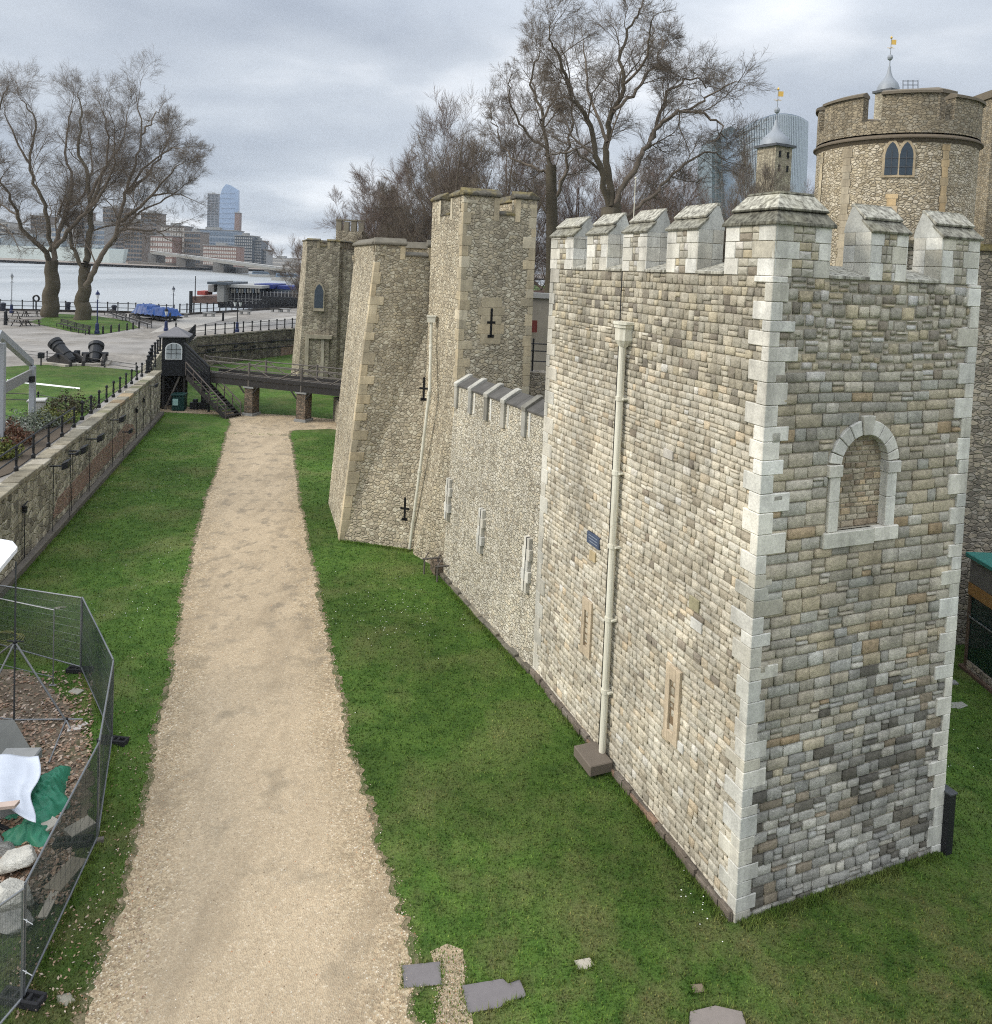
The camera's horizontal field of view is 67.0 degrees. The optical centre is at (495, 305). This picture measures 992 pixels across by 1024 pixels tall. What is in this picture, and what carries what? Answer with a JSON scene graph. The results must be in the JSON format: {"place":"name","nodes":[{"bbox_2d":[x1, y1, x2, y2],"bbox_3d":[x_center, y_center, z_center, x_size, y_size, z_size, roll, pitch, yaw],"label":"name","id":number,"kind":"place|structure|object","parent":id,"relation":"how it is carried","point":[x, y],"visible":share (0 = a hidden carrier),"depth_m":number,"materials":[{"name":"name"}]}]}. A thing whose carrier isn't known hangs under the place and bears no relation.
{"place":"outdoors","nodes":[
{"label":"outdoors","id":0,"kind":"place"},
{"bbox_2d":[0,907,20,934],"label":"boulder","id":1,"kind":"object","parent":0,"point":[12,927],"visible":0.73,"depth_m":13.21,"materials":[{"name":"white stone"}]},
{"bbox_2d":[0,308,296,482],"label":"wharf pavement","id":2,"kind":"structure","parent":0,"point":[131,346],"depth_m":78.88,"materials":[{"name":"stone"}]},
{"bbox_2d":[0,56,49,263],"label":"bare tree","id":3,"kind":"object","parent":2,"relation":"on","point":[3,81],"visible":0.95,"depth_m":94.28,"materials":[{"name":"brown plant"}]},
{"bbox_2d":[0,409,77,476],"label":"planting bed","id":4,"kind":"object","parent":2,"relation":"on","point":[26,455],"visible":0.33,"depth_m":33.94,"materials":[{"name":"soil"}]},
{"bbox_2d":[0,436,24,460],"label":"shrub","id":5,"kind":"object","parent":4,"relation":"on","point":[5,448],"visible":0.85,"depth_m":31.48,"materials":[{"name":"green plant"}]},
{"bbox_2d":[0,330,35,441],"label":"entrance frame","id":6,"kind":"object","parent":4,"relation":"on","point":[18,351],"visible":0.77,"depth_m":34.79,"materials":[{"name":"grey paint"}]},
{"bbox_2d":[0,417,35,445],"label":"shrub","id":7,"kind":"object","parent":4,"relation":"on","point":[19,431],"visible":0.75,"depth_m":33.74,"materials":[{"name":"brown plant"}]},
{"bbox_2d":[5,407,51,434],"bbox_3d":[-23.044,5.538,36.408,2.635,1.269,2.659,2,3,0],"label":"shrub","id":8,"kind":"object","parent":4,"relation":"on","point":[30,420],"visible":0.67,"depth_m":36.22,"materials":[{"name":"green plant"}]},
{"bbox_2d":[27,403,80,425],"bbox_3d":[-22.765,5.568,38.096,2.557,1.075,2.528,2,3,0],"label":"shrub","id":9,"kind":"object","parent":4,"relation":"on","point":[58,414],"visible":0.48,"depth_m":38.32,"materials":[{"name":"green plant"}]},
{"bbox_2d":[46,388,102,412],"bbox_3d":[-23.585,5.251,41.148,2.987,1.354,2.828,2,3,0],"label":"shrub","id":10,"kind":"object","parent":4,"relation":"on","point":[72,403],"visible":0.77,"depth_m":41.21,"materials":[{"name":"green plant"}]},
{"bbox_2d":[42,337,86,366],"bbox_3d":[-33.737,3.590,58.725,3.024,2.112,2.200,3,3,22],"label":"siege mortar","id":11,"kind":"object","parent":2,"relation":"on","point":[63,356],"visible":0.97,"depth_m":58.38,"materials":[{"name":"black paint"}]},
{"bbox_2d":[6,365,139,425],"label":"lawn","id":12,"kind":"structure","parent":2,"relation":"on","point":[88,381],"depth_m":50.62,"materials":[{"name":"plant"}]},
{"bbox_2d":[33,314,137,334],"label":"tree lawn","id":13,"kind":"structure","parent":2,"relation":"on","point":[105,322],"depth_m":93.39,"materials":[{"name":"plant"}]},
{"bbox_2d":[0,60,166,317],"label":"bare tree","id":14,"kind":"object","parent":13,"relation":"on","point":[50,301],"visible":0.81,"depth_m":99.25,"materials":[{"name":"brown plant"}]},
{"bbox_2d":[28,45,219,319],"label":"bare tree","id":15,"kind":"object","parent":13,"relation":"on","point":[82,304],"visible":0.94,"depth_m":96.97,"materials":[{"name":"brown plant"}]},
{"bbox_2d":[77,340,111,365],"bbox_3d":[-31.832,3.750,59.554,2.200,1.908,2.695,1,3,-22],"label":"siege mortar","id":16,"kind":"object","parent":2,"relation":"on","point":[96,348],"visible":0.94,"depth_m":59.27,"materials":[{"name":"black paint"}]},
{"bbox_2d":[6,306,295,314],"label":"quay kerb","id":17,"kind":"structure","parent":2,"relation":"on","point":[190,313],"depth_m":114.89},
{"bbox_2d":[131,303,183,320],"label":"covered trailer","id":18,"kind":"object","parent":2,"relation":"on","point":[152,311],"visible":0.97,"depth_m":102.32,"materials":[{"name":"blue fabric"}]},
{"bbox_2d":[151,316,236,332],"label":"stone setts","id":19,"kind":"structure","parent":2,"relation":"on","point":[183,323],"depth_m":101.92,"materials":[{"name":"stone"}]},
{"bbox_2d":[179,299,297,312],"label":"river railing","id":20,"kind":"object","parent":2,"relation":"on","point":[226,307],"visible":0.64,"depth_m":124.61,"materials":[{"name":"metal"}]},
{"bbox_2d":[196,316,295,332],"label":"stone setts","id":21,"kind":"structure","parent":2,"relation":"on","point":[218,327],"depth_m":100.12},
{"bbox_2d":[275,244,301,298],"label":"bare tree","id":22,"kind":"object","parent":2,"relation":"on","point":[296,285],"visible":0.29,"depth_m":138.07,"materials":[{"name":"brown plant"}]},
{"bbox_2d":[189,276,297,312],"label":"passenger pier","id":23,"kind":"structure","parent":0,"point":[229,292],"depth_m":152.71,"materials":[{"name":"black paint"}]},
{"bbox_2d":[0,260,544,312],"bbox_3d":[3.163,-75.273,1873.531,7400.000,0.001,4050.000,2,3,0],"label":"river","id":24,"kind":"structure","parent":0,"point":[129,284],"depth_m":327.62,"materials":[{"name":"liquid"}]},
{"bbox_2d":[0,231,127,265],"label":"warship","id":25,"kind":"object","parent":24,"relation":"on","point":[115,255],"visible":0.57,"depth_m":901.59,"materials":[{"name":"grey paint"}]},
{"bbox_2d":[148,250,299,274],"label":"river bridge","id":26,"kind":"structure","parent":24,"relation":"on","point":[219,265],"depth_m":713.63,"materials":[{"name":"concrete"}]},
{"bbox_2d":[0,258,545,277],"bbox_3d":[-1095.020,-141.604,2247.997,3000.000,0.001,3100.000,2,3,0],"label":"bank","id":27,"kind":"structure","parent":0,"point":[16,259],"depth_m":814.39,"materials":[{"name":"brown stone"}]},
{"bbox_2d":[84,221,115,248],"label":"office building","id":28,"kind":"structure","parent":27,"relation":"on","point":[100,235],"depth_m":1018.04,"materials":[{"name":"grey concrete"}]},
{"bbox_2d":[102,205,136,248],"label":"office building","id":29,"kind":"structure","parent":27,"relation":"on","point":[105,209],"depth_m":1116.51,"materials":[{"name":"grey concrete"}]},
{"bbox_2d":[124,219,153,261],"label":"office building","id":30,"kind":"structure","parent":27,"relation":"on","point":[133,255],"depth_m":998.72,"materials":[{"name":"grey concrete"}]},
{"bbox_2d":[150,233,182,262],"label":"office building","id":31,"kind":"structure","parent":27,"relation":"on","point":[162,243],"depth_m":958.36,"materials":[{"name":"brown brick"}]},
{"bbox_2d":[128,262,248,272],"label":"embankment wall","id":32,"kind":"structure","parent":27,"relation":"on","point":[237,269],"depth_m":849.83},
{"bbox_2d":[184,229,208,264],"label":"office building","id":33,"kind":"structure","parent":27,"relation":"on","point":[200,238],"depth_m":983.21,"materials":[{"name":"grey concrete"}]},
{"bbox_2d":[207,192,219,226],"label":"tower block","id":34,"kind":"structure","parent":27,"relation":"on","point":[215,198],"depth_m":1892.28,"materials":[{"name":"grey concrete"}]},
{"bbox_2d":[190,227,244,245],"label":"office building","id":35,"kind":"structure","parent":27,"relation":"on","point":[218,234],"depth_m":1057.25,"materials":[{"name":"blue glass"}]},
{"bbox_2d":[203,242,244,267],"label":"office building","id":36,"kind":"structure","parent":27,"relation":"on","point":[225,251],"depth_m":938.59,"materials":[{"name":"brown brick"}]},
{"bbox_2d":[219,184,239,229],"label":"glass tower","id":37,"kind":"structure","parent":27,"relation":"on","point":[229,201],"depth_m":1991.51,"materials":[{"name":"glass"}]},
{"bbox_2d":[234,233,259,267],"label":"office building","id":38,"kind":"structure","parent":27,"relation":"on","point":[247,240],"depth_m":998.04,"materials":[{"name":"grey concrete"}]},
{"bbox_2d":[254,238,267,269],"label":"office building","id":39,"kind":"structure","parent":27,"relation":"on","point":[260,244],"depth_m":1008.65,"materials":[{"name":"grey concrete"}]},
{"bbox_2d":[0,354,991,1023],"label":"moat ground","id":40,"kind":"structure","parent":0,"point":[276,402],"depth_m":16.63,"materials":[{"name":"plant"}]},
{"bbox_2d":[0,888,23,1023],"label":"fence panel","id":41,"kind":"object","parent":40,"relation":"on","point":[21,893],"visible":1,"depth_m":11.80,"materials":[{"name":"grey metal"}]},
{"bbox_2d":[0,985,46,1011],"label":"rubber block","id":42,"kind":"object","parent":40,"relation":"on","point":[29,1002],"depth_m":11.94,"materials":[{"name":"rubber"}]},
{"bbox_2d":[0,585,81,666],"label":"fence panel","id":43,"kind":"object","parent":40,"relation":"on","point":[63,595],"visible":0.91,"depth_m":21.92,"materials":[{"name":"grey metal"}]},
{"bbox_2d":[0,669,87,934],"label":"bare soil","id":44,"kind":"structure","parent":40,"relation":"on","point":[19,685],"depth_m":19.19,"materials":[{"name":"soil"}]},
{"bbox_2d":[0,877,24,912],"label":"boulder","id":45,"kind":"object","parent":44,"relation":"on","point":[9,886],"visible":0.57,"depth_m":13.61,"materials":[{"name":"white stone"}]},
{"bbox_2d":[0,719,29,753],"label":"grey board","id":46,"kind":"object","parent":44,"relation":"on","point":[11,736],"visible":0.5,"depth_m":17.94,"materials":[{"name":"grey"}]},
{"bbox_2d":[0,845,37,874],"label":"boulder","id":47,"kind":"object","parent":44,"relation":"on","point":[16,859],"visible":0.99,"depth_m":14.44,"materials":[{"name":"white stone"}]},
{"bbox_2d":[0,747,41,818],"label":"stone pile","id":48,"kind":"object","parent":44,"relation":"on","point":[30,752],"visible":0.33,"depth_m":16.95,"materials":[{"name":"grey stone"}]},
{"bbox_2d":[0,754,40,822],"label":"plastic sheet","id":49,"kind":"object","parent":48,"relation":"on","point":[19,777],"visible":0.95,"depth_m":16.02,"materials":[{"name":"plastic"}]},
{"bbox_2d":[2,818,49,846],"bbox_3d":[-9.605,10.722,15.476,1.073,0.301,0.852,2,3,0],"label":"tarpaulin","id":50,"kind":"object","parent":44,"relation":"on","point":[36,834],"visible":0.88,"depth_m":15.25,"materials":[{"name":"plastic"}]},
{"bbox_2d":[4,765,70,822],"bbox_3d":[-10.036,10.609,16.343,1.364,0.405,1.980,1,3,-30],"label":"tarpaulin","id":51,"kind":"object","parent":44,"relation":"on","point":[49,798],"visible":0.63,"depth_m":16.26,"materials":[{"name":"plastic"}]},
{"bbox_2d":[0,539,82,762],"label":"tripod","id":52,"kind":"object","parent":44,"relation":"on","point":[8,550],"visible":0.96,"depth_m":19.00,"materials":[{"name":"metal"}]},
{"bbox_2d":[0,653,149,1018],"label":"leaf litter","id":53,"kind":"object","parent":44,"relation":"on","point":[71,778],"visible":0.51,"depth_m":18.27,"materials":[{"name":"plant"}]},
{"bbox_2d":[23,742,99,995],"bbox_3d":[-7.798,9.941,13.586,0.069,2.026,3.393,2,3,-10],"label":"fence panel","id":54,"kind":"object","parent":40,"relation":"on","point":[51,880],"visible":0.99,"depth_m":13.35,"materials":[{"name":"grey"}]},
{"bbox_2d":[0,370,163,599],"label":"moat wall","id":55,"kind":"structure","parent":40,"relation":"on","point":[31,482],"depth_m":33.80,"materials":[{"name":"grey stone"}]},
{"bbox_2d":[0,407,75,471],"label":"wall railing","id":56,"kind":"object","parent":55,"relation":"on","point":[33,454],"depth_m":31.27,"materials":[{"name":"metal"}]},
{"bbox_2d":[80,354,155,419],"bbox_3d":[-23.826,4.822,48.294,0.202,1.026,20.321,2,3,-15],"label":"wall railing","id":57,"kind":"object","parent":55,"relation":"on","point":[113,394],"depth_m":46.53,"materials":[{"name":"metal"}]},
{"bbox_2d":[80,597,113,716],"bbox_3d":[-10.655,9.486,19.974,0.069,2.092,3.891,0,3,-39],"label":"hoarding","id":58,"kind":"object","parent":40,"relation":"on","point":[97,658],"visible":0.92,"depth_m":20.05,"materials":[{"name":"grey"}]},
{"bbox_2d":[98,660,113,835],"bbox_3d":[-8.764,9.746,16.860,0.069,2.026,3.449,1,3,-23],"label":"hoarding","id":59,"kind":"object","parent":40,"relation":"on","point":[105,735],"visible":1,"depth_m":16.84,"materials":[{"name":"grey"}]},
{"bbox_2d":[188,328,294,369],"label":"moat wall","id":60,"kind":"structure","parent":40,"relation":"on","point":[265,347],"depth_m":89.13,"materials":[{"name":"stone"}]},
{"bbox_2d":[188,318,295,342],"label":"wall railing","id":61,"kind":"object","parent":60,"relation":"on","point":[192,330],"depth_m":87.39,"materials":[{"name":"metal"}]},
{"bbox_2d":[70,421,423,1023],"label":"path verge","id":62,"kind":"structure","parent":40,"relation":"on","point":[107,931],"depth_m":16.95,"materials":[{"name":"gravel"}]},
{"bbox_2d":[401,961,441,987],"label":"flat slab","id":63,"kind":"structure","parent":62,"relation":"on","point":[426,974],"depth_m":12.72,"materials":[{"name":"stone"}]},
{"bbox_2d":[160,405,336,430],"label":"trampled path","id":64,"kind":"structure","parent":40,"relation":"on","point":[284,422],"depth_m":56.30,"materials":[{"name":"gravel"}]},
{"bbox_2d":[171,392,187,410],"bbox_3d":[-24.825,7.539,58.762,1.050,1.333,0.925,2,3,-9],"label":"wheelie bin","id":65,"kind":"object","parent":64,"relation":"on","point":[179,401],"visible":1,"depth_m":58.40,"materials":[{"name":"green plastic"}]},
{"bbox_2d":[160,371,204,408],"bbox_3d":[-25.176,6.759,59.935,3.870,2.750,1.780,2,3,-16],"label":"hut trestle","id":66,"kind":"object","parent":64,"relation":"on","point":[170,385],"visible":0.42,"depth_m":60.32,"materials":[{"name":"wood"}]},
{"bbox_2d":[157,322,192,375],"bbox_3d":[-25.482,3.350,59.616,2.320,4.259,2.320,2,3,-16],"label":"sentry hut","id":67,"kind":"object","parent":66,"relation":"on","point":[175,339],"visible":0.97,"depth_m":58.78,"materials":[{"name":"black paint"}]},
{"bbox_2d":[165,343,181,359],"bbox_3d":[-25.235,3.587,58.724,1.240,1.315,0.064,2,3,-16],"label":"window","id":68,"kind":"structure","parent":67,"relation":"in","point":[173,351],"depth_m":58.72,"materials":[{"name":"glass"}]},
{"bbox_2d":[184,342,241,418],"bbox_3d":[-21.950,5.690,57.967,5.250,5.340,1.480,4,3,31],"label":"timber stair","id":69,"kind":"object","parent":64,"relation":"on","point":[203,375],"visible":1,"depth_m":58.33,"materials":[{"name":"black paint"}]},
{"bbox_2d":[185,354,342,422],"bbox_3d":[-17.225,6.541,58.158,15.037,4.220,2.350,3,3,18],"label":"footbridge","id":70,"kind":"object","parent":40,"relation":"on","point":[304,389],"visible":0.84,"depth_m":57.50,"materials":[{"name":"brown wood"}]},
{"bbox_2d":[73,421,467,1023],"bbox_3d":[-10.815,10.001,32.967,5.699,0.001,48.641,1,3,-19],"label":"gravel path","id":71,"kind":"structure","parent":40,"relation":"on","point":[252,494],"depth_m":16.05,"materials":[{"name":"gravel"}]},
{"bbox_2d":[291,219,367,379],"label":"gate tower","id":72,"kind":"structure","parent":40,"relation":"on","point":[326,274],"depth_m":71.25,"materials":[{"name":"beige stone"}]},
{"bbox_2d":[309,338,329,378],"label":"blocked doorway","id":73,"kind":"structure","parent":72,"relation":"in","point":[315,344],"depth_m":71.14,"materials":[{"name":"stone"}]},
{"bbox_2d":[328,237,436,549],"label":"battered tower","id":74,"kind":"structure","parent":40,"relation":"on","point":[379,446],"depth_m":32.65,"materials":[{"name":"beige stone"}]},
{"bbox_2d":[430,944,472,1023],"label":"gravel strip","id":75,"kind":"object","parent":40,"relation":"on","point":[448,951],"visible":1,"depth_m":12.64,"materials":[{"name":"gravel"}]},
{"bbox_2d":[413,187,539,563],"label":"tall rubble tower","id":76,"kind":"structure","parent":40,"relation":"on","point":[482,266],"depth_m":29.62,"materials":[{"name":"stone"}]},
{"bbox_2d":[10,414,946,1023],"bbox_3d":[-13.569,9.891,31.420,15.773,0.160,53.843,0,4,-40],"label":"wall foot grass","id":77,"kind":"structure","parent":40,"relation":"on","point":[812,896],"depth_m":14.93,"materials":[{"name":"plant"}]},
{"bbox_2d":[440,373,544,673],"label":"curtain wall","id":78,"kind":"structure","parent":40,"relation":"on","point":[488,575],"depth_m":25.26,"materials":[{"name":"stone"}]},
{"bbox_2d":[462,979,524,1012],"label":"flat slab","id":79,"kind":"structure","parent":40,"relation":"on","point":[479,995],"depth_m":12.45,"materials":[{"name":"stone"}]},
{"bbox_2d":[529,370,545,399],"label":"ward terrace","id":80,"kind":"structure","parent":40,"relation":"on","point":[537,382],"depth_m":36.22,"materials":[{"name":"stone"}]},
{"bbox_2d":[530,292,549,369],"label":"wall","id":81,"kind":"structure","parent":40,"relation":"on","point":[540,314],"depth_m":47.12,"materials":[{"name":"stone"}]},
{"bbox_2d":[574,741,612,776],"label":"splash slab","id":82,"kind":"structure","parent":40,"relation":"on","point":[591,759],"depth_m":18.13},
{"bbox_2d":[689,1006,745,1023],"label":"flat slab","id":83,"kind":"structure","parent":40,"relation":"on","point":[715,1015],"depth_m":12.21,"materials":[{"name":"stone"}]},
{"bbox_2d":[530,191,983,922],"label":"corner tower","id":84,"kind":"structure","parent":40,"relation":"on","point":[754,477],"depth_m":15.11,"materials":[{"name":"stone"}]},
{"bbox_2d":[813,87,986,265],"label":"round tower","id":85,"kind":"structure","parent":40,"relation":"on","point":[910,156],"depth_m":34.57,"materials":[{"name":"brown stone"}]},
{"bbox_2d":[906,240,991,644],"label":"curtain wall","id":86,"kind":"structure","parent":40,"relation":"on","point":[977,533],"depth_m":25.10,"materials":[{"name":"stone"}]},
{"bbox_2d":[940,784,957,855],"bbox_3d":[9.572,10.984,16.090,0.230,1.363,0.460,1,3,-22],"label":"bollard","id":87,"kind":"object","parent":40,"relation":"on","point":[950,794],"visible":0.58,"depth_m":15.90,"materials":[{"name":"metal"}]},
{"bbox_2d":[958,552,991,693],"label":"glazed kiosk","id":88,"kind":"object","parent":40,"relation":"on","point":[976,665],"visible":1,"depth_m":23.19,"materials":[{"name":"glass"}]},
{"bbox_2d":[973,90,991,243],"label":"tall turret","id":89,"kind":"object","parent":40,"relation":"on","point":[983,217],"depth_m":43.97,"materials":[{"name":"brown stone"}]},
{"bbox_2d":[0,0,991,273],"label":"sky","id":90,"kind":"structure","parent":0,"point":[288,95],"materials":[{"name":"grey"}]},
{"bbox_2d":[698,126,734,217],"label":"slanted tower","id":91,"kind":"structure","parent":0,"point":[716,193],"depth_m":556.56,"materials":[{"name":"grey glass"}]},
{"bbox_2d":[721,113,808,216],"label":"flared tower","id":92,"kind":"structure","parent":0,"point":[794,129],"depth_m":507.66,"materials":[{"name":"grey glass"}]},
{"label":"castle ground","id":93,"kind":"structure","parent":0,"visible":0},
{"bbox_2d":[264,174,397,283],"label":"bare tree","id":94,"kind":"object","parent":93,"relation":"on","point":[367,228],"visible":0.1,"depth_m":81.32,"materials":[{"name":"brown plant"}]},
{"bbox_2d":[353,164,422,251],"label":"bare tree","id":95,"kind":"object","parent":93,"relation":"on","point":[409,220],"visible":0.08,"depth_m":67.88,"materials":[{"name":"brown plant"}]},
{"bbox_2d":[348,151,464,241],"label":"bare tree","id":96,"kind":"object","parent":93,"relation":"on","point":[397,179],"visible":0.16,"depth_m":70.39,"materials":[{"name":"brown plant"}]},
{"bbox_2d":[353,103,483,241],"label":"bare tree","id":97,"kind":"object","parent":93,"relation":"on","point":[422,174],"visible":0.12,"depth_m":72.25,"materials":[{"name":"brown plant"}]},
{"bbox_2d":[370,71,564,251],"bbox_3d":[-2.298,-6.986,64.787,14.130,26.535,16.788,0,4,-43],"label":"bare tree","id":98,"kind":"object","parent":93,"relation":"on","point":[431,189],"visible":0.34,"depth_m":63.39,"materials":[{"name":"brown plant"}]},
{"bbox_2d":[377,70,688,290],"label":"bare tree","id":99,"kind":"object","parent":93,"relation":"on","point":[483,173],"visible":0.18,"depth_m":70.43,"materials":[{"name":"brown plant"}]},
{"bbox_2d":[467,1,626,292],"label":"bare tree","id":100,"kind":"object","parent":93,"relation":"on","point":[552,195],"visible":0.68,"depth_m":59.36,"materials":[{"name":"brown plant"}]},
{"bbox_2d":[525,127,691,290],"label":"bare tree","id":101,"kind":"object","parent":93,"relation":"on","point":[569,201],"visible":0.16,"depth_m":89.51,"materials":[{"name":"brown plant"}]},
{"bbox_2d":[515,0,777,221],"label":"bare tree","id":102,"kind":"object","parent":93,"relation":"on","point":[612,202],"visible":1,"depth_m":50.94,"materials":[{"name":"brown plant"}]},
{"bbox_2d":[536,151,814,248],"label":"bare tree","id":103,"kind":"object","parent":93,"relation":"on","point":[676,200],"visible":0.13,"depth_m":75.27,"materials":[{"name":"brown plant"}]},
{"bbox_2d":[677,145,795,221],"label":"bare tree","id":104,"kind":"object","parent":93,"relation":"on","point":[766,172],"visible":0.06,"depth_m":90.17,"materials":[{"name":"brown plant"}]},
{"bbox_2d":[713,144,767,261],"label":"bare tree","id":105,"kind":"object","parent":93,"relation":"on","point":[740,183],"visible":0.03,"depth_m":75.73,"materials":[{"name":"brown plant"}]},
{"bbox_2d":[754,87,796,192],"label":"keep turret","id":106,"kind":"object","parent":93,"relation":"on","point":[776,145],"visible":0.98,"depth_m":117.64,"materials":[{"name":"stone"}]},
{"bbox_2d":[872,36,899,119],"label":"keep turret","id":107,"kind":"object","parent":93,"relation":"on","point":[888,82],"visible":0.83,"depth_m":108.19,"materials":[{"name":"metal"}]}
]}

